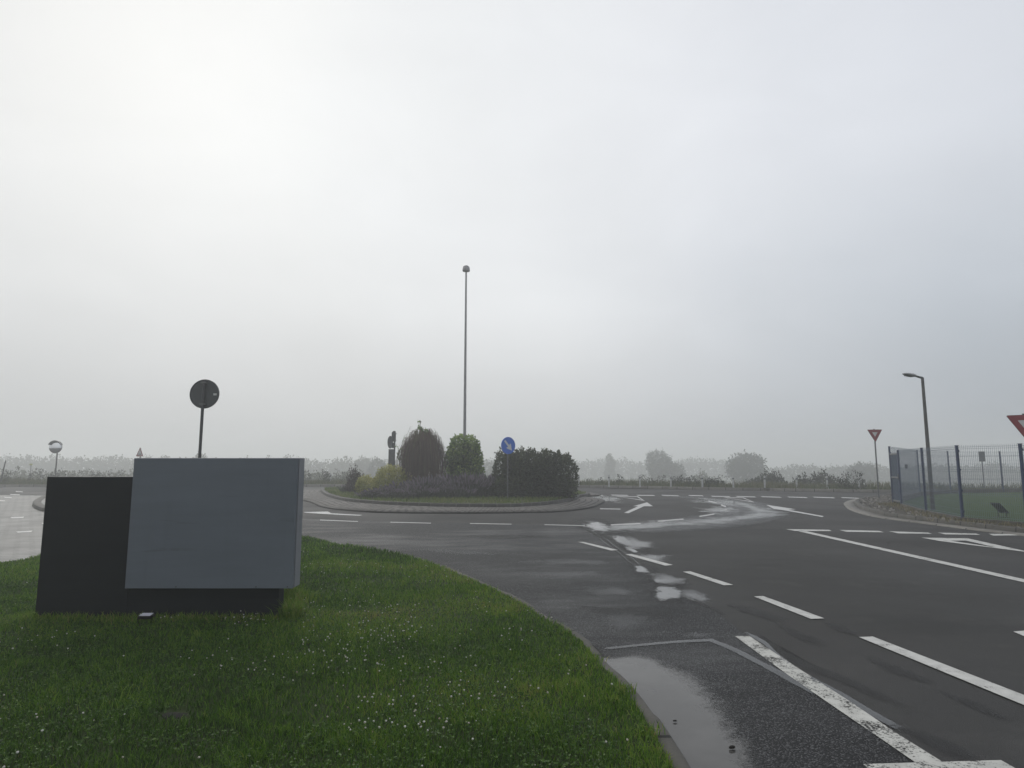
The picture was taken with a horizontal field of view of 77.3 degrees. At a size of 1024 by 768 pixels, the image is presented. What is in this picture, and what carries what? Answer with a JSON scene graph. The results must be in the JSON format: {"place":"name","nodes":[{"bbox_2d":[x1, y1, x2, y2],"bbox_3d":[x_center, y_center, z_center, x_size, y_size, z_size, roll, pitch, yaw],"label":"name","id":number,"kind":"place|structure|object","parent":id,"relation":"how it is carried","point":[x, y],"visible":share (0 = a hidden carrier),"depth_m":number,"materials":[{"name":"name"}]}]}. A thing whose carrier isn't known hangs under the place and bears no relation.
{"place":"outdoors","nodes":[
{"label":"outdoors","id":0,"kind":"place"},
{"bbox_2d":[0,495,43,561],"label":"paved lane","id":1,"kind":"structure","parent":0,"point":[14,544],"depth_m":16.16,"materials":[{"name":"grey asphalt"}]},
{"bbox_2d":[32,495,45,511],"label":"splitter kerb","id":2,"kind":"structure","parent":1,"relation":"on","point":[37,504],"depth_m":23.47,"materials":[{"name":"concrete"}]},
{"bbox_2d":[0,536,677,767],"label":"lawn","id":3,"kind":"structure","parent":0,"point":[184,709],"depth_m":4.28,"materials":[{"name":"plant"}]},
{"bbox_2d":[137,613,155,622],"bbox_3d":[-3.607,2.311,6.312,0.182,0.090,0.083,0,-7,0],"label":"spotlight","id":4,"kind":"object","parent":3,"relation":"on","point":[146,616],"visible":0.91,"depth_m":6.28,"materials":[{"name":"black plastic"}]},
{"bbox_2d":[35,458,304,618],"bbox_3d":[-3.510,1.578,6.602,2.616,1.617,0.227,0,-7,0],"label":"sign monument","id":5,"kind":"object","parent":3,"relation":"on","point":[168,536],"visible":0.86,"depth_m":6.52,"materials":[{"name":"grey stone"}]},
{"bbox_2d":[162,712,187,719],"bbox_3d":[-2.093,2.052,3.967,0.224,0.021,0.167,0,-7,0],"label":"earth mound","id":6,"kind":"object","parent":3,"relation":"on","point":[178,714],"visible":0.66,"depth_m":3.97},
{"bbox_2d":[190,379,218,457],"bbox_3d":[-6.372,1.560,13.059,0.606,3.343,0.104,0,-7,0],"label":"round sign","id":7,"kind":"object","parent":3,"relation":"on","point":[204,393],"visible":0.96,"depth_m":13.25,"materials":[{"name":"metal"}]},
{"bbox_2d":[0,547,638,767],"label":"clover","id":8,"kind":"object","parent":3,"relation":"on","point":[301,764],"depth_m":4.54,"materials":[{"name":"green plant"}]},
{"bbox_2d":[325,486,585,503],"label":"island lawn","id":9,"kind":"structure","parent":0,"point":[521,501],"depth_m":24.77,"materials":[{"name":"plant"}]},
{"bbox_2d":[337,485,351,492],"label":"lavender clump","id":10,"kind":"object","parent":9,"relation":"on","point":[342,489],"visible":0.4,"depth_m":32.48,"materials":[{"name":"plant"}]},
{"bbox_2d":[344,464,363,492],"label":"barberry shrub","id":11,"kind":"object","parent":9,"relation":"on","point":[355,476],"visible":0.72,"depth_m":31.94,"materials":[{"name":"purple plant"}]},
{"bbox_2d":[354,474,375,493],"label":"golden shrub","id":12,"kind":"object","parent":9,"relation":"on","point":[366,481],"visible":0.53,"depth_m":29.85,"materials":[{"name":"yellow plant"}]},
{"bbox_2d":[354,490,383,498],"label":"lavender clump","id":13,"kind":"object","parent":9,"relation":"on","point":[369,495],"visible":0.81,"depth_m":26.89,"materials":[{"name":"plant"}]},
{"bbox_2d":[364,486,400,497],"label":"lavender clump","id":14,"kind":"object","parent":9,"relation":"on","point":[384,489],"visible":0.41,"depth_m":27.23,"materials":[{"name":"plant"}]},
{"bbox_2d":[370,463,410,490],"bbox_3d":[-5.514,4.426,29.294,1.984,1.607,1.591,0,-7,0],"label":"golden shrub","id":15,"kind":"object","parent":9,"relation":"on","point":[386,469],"visible":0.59,"depth_m":28.98,"materials":[{"name":"yellow plant"}]},
{"bbox_2d":[387,431,396,487],"bbox_3d":[-6.240,4.002,33.179,0.345,3.168,0.668,-3,-8,24],"label":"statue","id":16,"kind":"object","parent":9,"relation":"on","point":[391,452],"visible":0.6,"depth_m":33.21,"materials":[{"name":"stone"}]},
{"bbox_2d":[376,489,416,498],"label":"lavender clump","id":17,"kind":"object","parent":9,"relation":"on","point":[395,495],"visible":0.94,"depth_m":26.45,"materials":[{"name":"purple plant"}]},
{"bbox_2d":[380,479,415,489],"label":"lavender clump","id":18,"kind":"object","parent":9,"relation":"on","point":[397,486],"visible":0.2,"depth_m":28.14,"materials":[{"name":"green plant"}]},
{"bbox_2d":[394,485,438,498],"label":"lavender clump","id":19,"kind":"object","parent":9,"relation":"on","point":[421,493],"visible":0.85,"depth_m":26.84,"materials":[{"name":"purple plant"}]},
{"bbox_2d":[394,419,448,484],"bbox_3d":[-4.210,3.464,29.984,2.820,3.601,2.704,0,-7,0],"label":"weeping tree","id":20,"kind":"object","parent":9,"relation":"on","point":[421,453],"visible":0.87,"depth_m":29.24,"materials":[{"name":"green plant"}]},
{"bbox_2d":[400,475,449,496],"bbox_3d":[-3.795,4.432,27.793,2.265,1.007,1.725,0,-7,0],"label":"lavender clump","id":21,"kind":"object","parent":9,"relation":"on","point":[420,481],"visible":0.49,"depth_m":27.69,"materials":[{"name":"purple plant"}]},
{"bbox_2d":[423,472,463,496],"bbox_3d":[-2.920,4.467,28.456,2.383,1.113,1.696,0,-7,0],"label":"lavender clump","id":22,"kind":"object","parent":9,"relation":"on","point":[440,477],"visible":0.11,"depth_m":28.36,"materials":[{"name":"green plant"}]},
{"bbox_2d":[429,485,477,497],"bbox_3d":[-2.498,4.532,27.103,2.154,0.609,1.582,0,-7,0],"label":"lavender clump","id":23,"kind":"object","parent":9,"relation":"on","point":[449,492],"visible":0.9,"depth_m":26.95,"materials":[{"name":"plant"}]},
{"bbox_2d":[443,433,485,483],"bbox_3d":[-2.300,3.854,30.265,2.162,3.050,1.804,0,-7,0],"label":"ivy bush","id":24,"kind":"object","parent":9,"relation":"on","point":[461,457],"visible":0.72,"depth_m":29.88,"materials":[{"name":"green plant"}]},
{"bbox_2d":[462,265,469,445],"bbox_3d":[-2.252,-0.300,30.775,0.370,11.110,0.370,0,-7,0],"label":"mast lamp","id":25,"kind":"object","parent":9,"relation":"on","point":[466,269],"visible":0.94,"depth_m":30.90,"materials":[{"name":"grey metal"}]},
{"bbox_2d":[442,472,491,497],"bbox_3d":[-1.958,4.351,27.847,2.412,1.154,1.736,0,-7,0],"label":"lavender clump","id":26,"kind":"object","parent":9,"relation":"on","point":[469,479],"visible":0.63,"depth_m":27.57,"materials":[{"name":"plant"}]},
{"bbox_2d":[463,472,505,496],"bbox_3d":[-1.193,4.429,28.142,2.424,1.160,1.728,0,-7,0],"label":"lavender clump","id":27,"kind":"object","parent":9,"relation":"on","point":[488,492],"visible":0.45,"depth_m":27.79,"materials":[{"name":"plant"}]},
{"bbox_2d":[501,437,514,498],"bbox_3d":[-0.174,3.484,26.536,0.710,2.568,0.076,5,-9,-36],"label":"keep right sign","id":28,"kind":"object","parent":9,"relation":"on","point":[507,445],"visible":1,"depth_m":26.58,"materials":[{"name":"metal"}]},
{"bbox_2d":[491,446,580,498],"bbox_3d":[1.021,3.874,27.967,3.919,2.425,2.856,0,-7,0],"label":"hedge","id":29,"kind":"object","parent":9,"relation":"on","point":[539,475],"visible":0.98,"depth_m":27.27,"materials":[{"name":"green plant"}]},
{"bbox_2d":[0,468,1021,489],"bbox_3d":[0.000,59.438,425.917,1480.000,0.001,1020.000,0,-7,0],"label":"ground","id":30,"kind":"structure","parent":0,"point":[729,480],"depth_m":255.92,"materials":[{"name":"green plant"}]},
{"bbox_2d":[0,460,5,480],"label":"leaning pole","id":31,"kind":"object","parent":30,"relation":"on","point":[3,471],"visible":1,"depth_m":45.55,"materials":[{"name":"grey metal"}]},
{"bbox_2d":[0,453,354,477],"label":"treeline","id":32,"kind":"object","parent":30,"relation":"on","point":[124,464],"visible":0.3,"depth_m":185.11,"materials":[{"name":"plant"}]},
{"bbox_2d":[0,466,363,480],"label":"undergrowth","id":33,"kind":"object","parent":30,"relation":"on","point":[312,475],"visible":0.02,"depth_m":85.17,"materials":[{"name":"green plant"}]},
{"bbox_2d":[192,453,206,457],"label":"tree","id":34,"kind":"object","parent":30,"relation":"on","point":[196,456],"visible":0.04,"depth_m":148.95,"materials":[{"name":"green plant"}]},
{"bbox_2d":[352,455,374,476],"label":"pale tree","id":35,"kind":"object","parent":30,"relation":"on","point":[360,465],"visible":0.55,"depth_m":166.03,"materials":[{"name":"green plant"}]},
{"bbox_2d":[363,456,387,477],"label":"tree","id":36,"kind":"object","parent":30,"relation":"on","point":[372,471],"visible":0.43,"depth_m":138.09,"materials":[{"name":"green plant"}]},
{"bbox_2d":[480,459,497,476],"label":"bush","id":37,"kind":"object","parent":30,"relation":"on","point":[489,469],"visible":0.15,"depth_m":148.57,"materials":[{"name":"green plant"}]},
{"bbox_2d":[331,456,747,478],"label":"treeline","id":38,"kind":"object","parent":30,"relation":"on","point":[691,465],"visible":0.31,"depth_m":264.12,"materials":[{"name":"green plant"}]},
{"bbox_2d":[603,453,617,479],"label":"slim tree","id":39,"kind":"object","parent":30,"relation":"on","point":[609,469],"visible":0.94,"depth_m":203.97,"materials":[{"name":"green plant"}]},
{"bbox_2d":[644,447,675,483],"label":"round tree","id":40,"kind":"object","parent":30,"relation":"on","point":[655,464],"visible":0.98,"depth_m":150.22,"materials":[{"name":"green plant"}]},
{"bbox_2d":[669,461,686,480],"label":"tree","id":41,"kind":"object","parent":30,"relation":"on","point":[678,471],"visible":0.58,"depth_m":152.82,"materials":[{"name":"green plant"}]},
{"bbox_2d":[688,468,719,482],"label":"willow bush","id":42,"kind":"object","parent":30,"relation":"on","point":[704,478],"visible":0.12,"depth_m":104.56,"materials":[{"name":"green plant"}]},
{"bbox_2d":[723,449,767,483],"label":"round tree","id":43,"kind":"object","parent":30,"relation":"on","point":[742,465],"visible":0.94,"depth_m":136.92,"materials":[{"name":"green plant"}]},
{"bbox_2d":[845,461,878,485],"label":"pale tree","id":44,"kind":"object","parent":30,"relation":"on","point":[868,471],"visible":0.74,"depth_m":141.22,"materials":[{"name":"green plant"}]},
{"bbox_2d":[740,461,1021,483],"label":"treeline","id":45,"kind":"object","parent":30,"relation":"on","point":[838,471],"visible":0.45,"depth_m":202.69,"materials":[{"name":"green plant"}]},
{"bbox_2d":[0,487,1023,767],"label":"road","id":46,"kind":"structure","parent":0,"point":[948,615],"depth_m":8.16,"materials":[{"name":"grey asphalt"}]},
{"bbox_2d":[0,491,849,532],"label":"distant road markings","id":47,"kind":"object","parent":46,"relation":"on","point":[648,504],"visible":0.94,"depth_m":23.05,"materials":[{"name":"white paint"}]},
{"bbox_2d":[303,489,604,513],"bbox_3d":[-4.000,5.450,30.942,17.200,0.060,20.553,0,-7,0],"label":"island apron","id":48,"kind":"object","parent":46,"relation":"on","point":[318,498],"visible":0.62,"depth_m":22.88,"materials":[{"name":"grey concrete"}]},
{"bbox_2d":[320,487,589,506],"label":"island kerb","id":49,"kind":"structure","parent":46,"relation":"on","point":[328,494],"depth_m":24.06,"materials":[{"name":"grey concrete"}]},
{"bbox_2d":[0,484,934,492],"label":"kerb","id":50,"kind":"structure","parent":46,"relation":"on","point":[701,488],"depth_m":39.84,"materials":[{"name":"grey concrete"}]},
{"bbox_2d":[382,550,689,767],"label":"lawn kerb","id":51,"kind":"structure","parent":46,"relation":"on","point":[672,748],"depth_m":4.06,"materials":[{"name":"concrete"}]},
{"bbox_2d":[582,521,610,530],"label":"puddle","id":52,"kind":"object","parent":46,"relation":"on","point":[596,526],"visible":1,"depth_m":16.43,"materials":[{"name":"grey liquid"}]},
{"bbox_2d":[598,496,617,500],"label":"wet patch","id":53,"kind":"object","parent":46,"relation":"on","point":[608,499],"visible":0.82,"depth_m":29.74,"materials":[{"name":"grey liquid"}]},
{"bbox_2d":[607,524,634,529],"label":"wet patch","id":54,"kind":"object","parent":46,"relation":"on","point":[616,528],"visible":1,"depth_m":16.15,"materials":[{"name":"grey liquid"}]},
{"bbox_2d":[614,535,630,545],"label":"puddle","id":55,"kind":"object","parent":46,"relation":"on","point":[622,540],"visible":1,"depth_m":13.60,"materials":[{"name":"grey liquid"}]},
{"bbox_2d":[302,519,947,767],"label":"lane","id":56,"kind":"structure","parent":46,"relation":"on","point":[600,599],"depth_m":6.66,"materials":[{"name":"grey asphalt"}]},
{"bbox_2d":[605,639,710,648],"bbox_3d":[1.301,2.318,5.714,1.143,0.001,0.136,2,-7,-15],"label":"road seam","id":57,"kind":"object","parent":56,"relation":"on","point":[677,641],"visible":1,"depth_m":5.75,"materials":[{"name":"grey asphalt"}]},
{"bbox_2d":[603,656,755,767],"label":"puddle","id":58,"kind":"object","parent":56,"relation":"on","point":[699,733],"visible":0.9,"depth_m":4.13,"materials":[{"name":"liquid"}]},
{"bbox_2d":[711,639,812,693],"bbox_3d":[1.993,2.248,5.150,0.134,0.001,1.536,2,-7,-13],"label":"road seam","id":59,"kind":"object","parent":56,"relation":"on","point":[783,675],"visible":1,"depth_m":5.09,"materials":[{"name":"grey asphalt"}]},
{"bbox_2d":[624,538,649,548],"bbox_3d":[2.482,3.240,13.091,0.945,0.001,3.289,0,-7,0],"label":"wet patch","id":60,"kind":"object","parent":46,"relation":"on","point":[633,543],"visible":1,"depth_m":12.91,"materials":[{"name":"grey liquid"}]},
{"bbox_2d":[635,566,648,571],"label":"puddle","id":61,"kind":"object","parent":46,"relation":"on","point":[641,569],"visible":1,"depth_m":9.74,"materials":[{"name":"grey liquid"}]},
{"bbox_2d":[628,521,671,525],"bbox_3d":[3.465,3.742,17.116,4.984,0.001,2.443,5,-9,-36],"label":"wet patch","id":62,"kind":"object","parent":46,"relation":"on","point":[661,522],"visible":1,"depth_m":17.24,"materials":[{"name":"grey liquid"}]},
{"bbox_2d":[635,555,664,560],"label":"wet patch","id":63,"kind":"object","parent":46,"relation":"on","point":[653,557],"visible":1,"depth_m":10.98,"materials":[{"name":"grey liquid"}]},
{"bbox_2d":[652,578,669,582],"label":"puddle","id":64,"kind":"object","parent":46,"relation":"on","point":[658,580],"visible":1,"depth_m":8.82,"materials":[{"name":"grey liquid"}]},
{"bbox_2d":[653,574,682,582],"bbox_3d":[2.191,2.712,8.871,0.631,0.001,1.305,0,-7,0],"label":"wet patch","id":65,"kind":"object","parent":46,"relation":"on","point":[669,579],"visible":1,"depth_m":8.88,"materials":[{"name":"grey liquid"}]},
{"bbox_2d":[655,586,683,600],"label":"puddle","id":66,"kind":"object","parent":46,"relation":"on","point":[668,592],"visible":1,"depth_m":7.93,"materials":[{"name":"grey liquid"}]},
{"bbox_2d":[614,497,768,528],"bbox_3d":[7.011,4.535,23.458,4.708,0.001,18.716,-3,-8,20],"label":"wet patch","id":67,"kind":"object","parent":46,"relation":"on","point":[759,513],"visible":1,"depth_m":18.15,"materials":[{"name":"grey liquid"}]},
{"bbox_2d":[684,591,707,599],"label":"wet patch","id":68,"kind":"object","parent":46,"relation":"on","point":[693,595],"visible":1,"depth_m":7.81,"materials":[{"name":"grey liquid"}]},
{"bbox_2d":[682,517,728,524],"bbox_3d":[6.105,3.916,18.506,6.693,0.001,2.034,6,-10,-42],"label":"wet patch","id":69,"kind":"object","parent":46,"relation":"on","point":[709,519],"visible":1,"depth_m":18.48,"materials":[{"name":"grey liquid"}]},
{"bbox_2d":[700,507,734,513],"bbox_3d":[7.276,4.417,22.515,2.113,0.001,6.197,-2,-7,18],"label":"wet patch","id":70,"kind":"object","parent":46,"relation":"on","point":[720,509],"visible":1,"depth_m":22.06,"materials":[{"name":"grey liquid"}]},
{"bbox_2d":[696,498,743,506],"bbox_3d":[8.682,4.914,26.491,3.274,0.001,10.930,0,-7,0],"label":"wet patch","id":71,"kind":"object","parent":46,"relation":"on","point":[725,502],"visible":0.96,"depth_m":25.98,"materials":[{"name":"grey liquid"}]},
{"bbox_2d":[745,508,781,517],"bbox_3d":[8.572,4.293,21.515,1.775,0.001,9.264,-3,-8,26],"label":"wet patch","id":72,"kind":"object","parent":46,"relation":"on","point":[768,514],"visible":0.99,"depth_m":20.73,"materials":[{"name":"grey liquid"}]},
{"bbox_2d":[581,529,1023,704],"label":"road markings","id":73,"kind":"object","parent":46,"relation":"on","point":[998,689],"visible":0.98,"depth_m":7.35,"materials":[{"name":"white paint"}]},
{"bbox_2d":[746,633,898,728],"bbox_3d":[2.261,2.230,5.011,0.179,0.001,2.510,0,-7,-3],"label":"road seam","id":74,"kind":"object","parent":46,"relation":"on","point":[876,715],"visible":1,"depth_m":4.38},
{"bbox_2d":[736,636,1013,767],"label":"worn road markings","id":75,"kind":"object","parent":46,"relation":"on","point":[860,715],"visible":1,"depth_m":3.88,"materials":[{"name":"white paint"}]},
{"bbox_2d":[844,498,1023,535],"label":"gutter strip","id":76,"kind":"object","parent":46,"relation":"on","point":[851,505],"visible":0.48,"depth_m":17.61,"materials":[{"name":"grey concrete"}]},
{"bbox_2d":[855,492,1023,532],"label":"gravel kerb","id":77,"kind":"structure","parent":46,"relation":"on","point":[953,522],"depth_m":17.27,"materials":[{"name":"concrete"}]},
{"bbox_2d":[0,0,1023,467],"label":"sky","id":78,"kind":"structure","parent":0,"point":[716,229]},
{"bbox_2d":[991,503,1008,516],"bbox_3d":[13.712,3.533,17.976,0.445,0.399,0.248,3,-8,-24],"label":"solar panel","id":79,"kind":"object","parent":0,"point":[1001,509],"visible":0.82,"depth_m":17.97,"materials":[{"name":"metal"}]},
{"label":"verge","id":80,"kind":"structure","parent":0,"visible":0},
{"bbox_2d":[48,440,62,476],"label":"traffic mirror","id":81,"kind":"object","parent":80,"relation":"on","point":[55,446],"visible":1,"depth_m":46.17,"materials":[{"name":"metal"}]},
{"bbox_2d":[136,448,142,457],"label":"warning sign","id":82,"kind":"object","parent":80,"relation":"on","point":[140,453],"visible":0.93,"depth_m":45.74,"materials":[{"name":"metal"}]},
{"bbox_2d":[1,467,866,489],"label":"weeds","id":83,"kind":"object","parent":80,"relation":"on","point":[846,483],"visible":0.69,"depth_m":44.42,"materials":[{"name":"green plant"}]},
{"bbox_2d":[743,466,787,483],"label":"bush","id":84,"kind":"object","parent":80,"relation":"on","point":[770,477],"visible":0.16,"depth_m":53.16,"materials":[{"name":"green plant"}]},
{"bbox_2d":[788,469,842,485],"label":"bush","id":85,"kind":"object","parent":80,"relation":"on","point":[816,479],"visible":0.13,"depth_m":51.09,"materials":[{"name":"green plant"}]},
{"bbox_2d":[859,494,1022,527],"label":"gravel bed","id":86,"kind":"object","parent":80,"relation":"on","point":[882,507],"visible":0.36,"depth_m":22.50,"materials":[{"name":"grey gravel"}]},
{"bbox_2d":[868,429,881,497],"bbox_3d":[16.174,3.520,28.390,0.620,3.056,0.079,0,-7,3],"label":"yield sign","id":87,"kind":"object","parent":86,"relation":"on","point":[874,433],"visible":1,"depth_m":28.49,"materials":[{"name":"metal"}]},
{"bbox_2d":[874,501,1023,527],"bbox_3d":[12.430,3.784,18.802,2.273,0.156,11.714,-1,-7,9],"label":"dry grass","id":88,"kind":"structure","parent":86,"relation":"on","point":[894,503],"depth_m":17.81,"materials":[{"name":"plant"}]},
{"bbox_2d":[888,446,1023,502],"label":"fence","id":89,"kind":"object","parent":86,"relation":"on","point":[972,490],"visible":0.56,"depth_m":32.90,"materials":[{"name":"grey metal"}]},
{"bbox_2d":[897,443,1023,525],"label":"fence","id":90,"kind":"object","parent":86,"relation":"on","point":[959,471],"visible":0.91,"depth_m":17.78,"materials":[{"name":"metal"}]},
{"bbox_2d":[889,451,900,503],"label":"fence gate","id":91,"kind":"structure","parent":90,"relation":"attached to","point":[894,477],"depth_m":23.75,"materials":[{"name":"grey metal"}]},
{"bbox_2d":[899,492,1023,521],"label":"turf","id":92,"kind":"structure","parent":86,"relation":"on","point":[1001,499],"depth_m":23.49,"materials":[{"name":"green plant"}]},
{"bbox_2d":[902,373,934,509],"bbox_3d":[13.212,1.860,20.820,0.937,4.453,0.220,3,-8,-24],"label":"street lamp","id":93,"kind":"object","parent":92,"relation":"on","point":[924,409],"visible":0.97,"depth_m":20.92,"materials":[{"name":"metal"}]},
{"bbox_2d":[1007,414,1023,436],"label":"yield sign","id":94,"kind":"object","parent":86,"relation":"on","point":[1017,421],"visible":1,"depth_m":15.17,"materials":[{"name":"metal"}]},
{"bbox_2d":[978,451,984,486],"bbox_3d":[26.622,4.914,36.181,0.360,2.183,0.072,0,-7,0],"label":"notice board","id":95,"kind":"object","parent":80,"relation":"on","point":[982,455],"visible":0.56,"depth_m":36.23,"materials":[{"name":"metal"}]}
]}

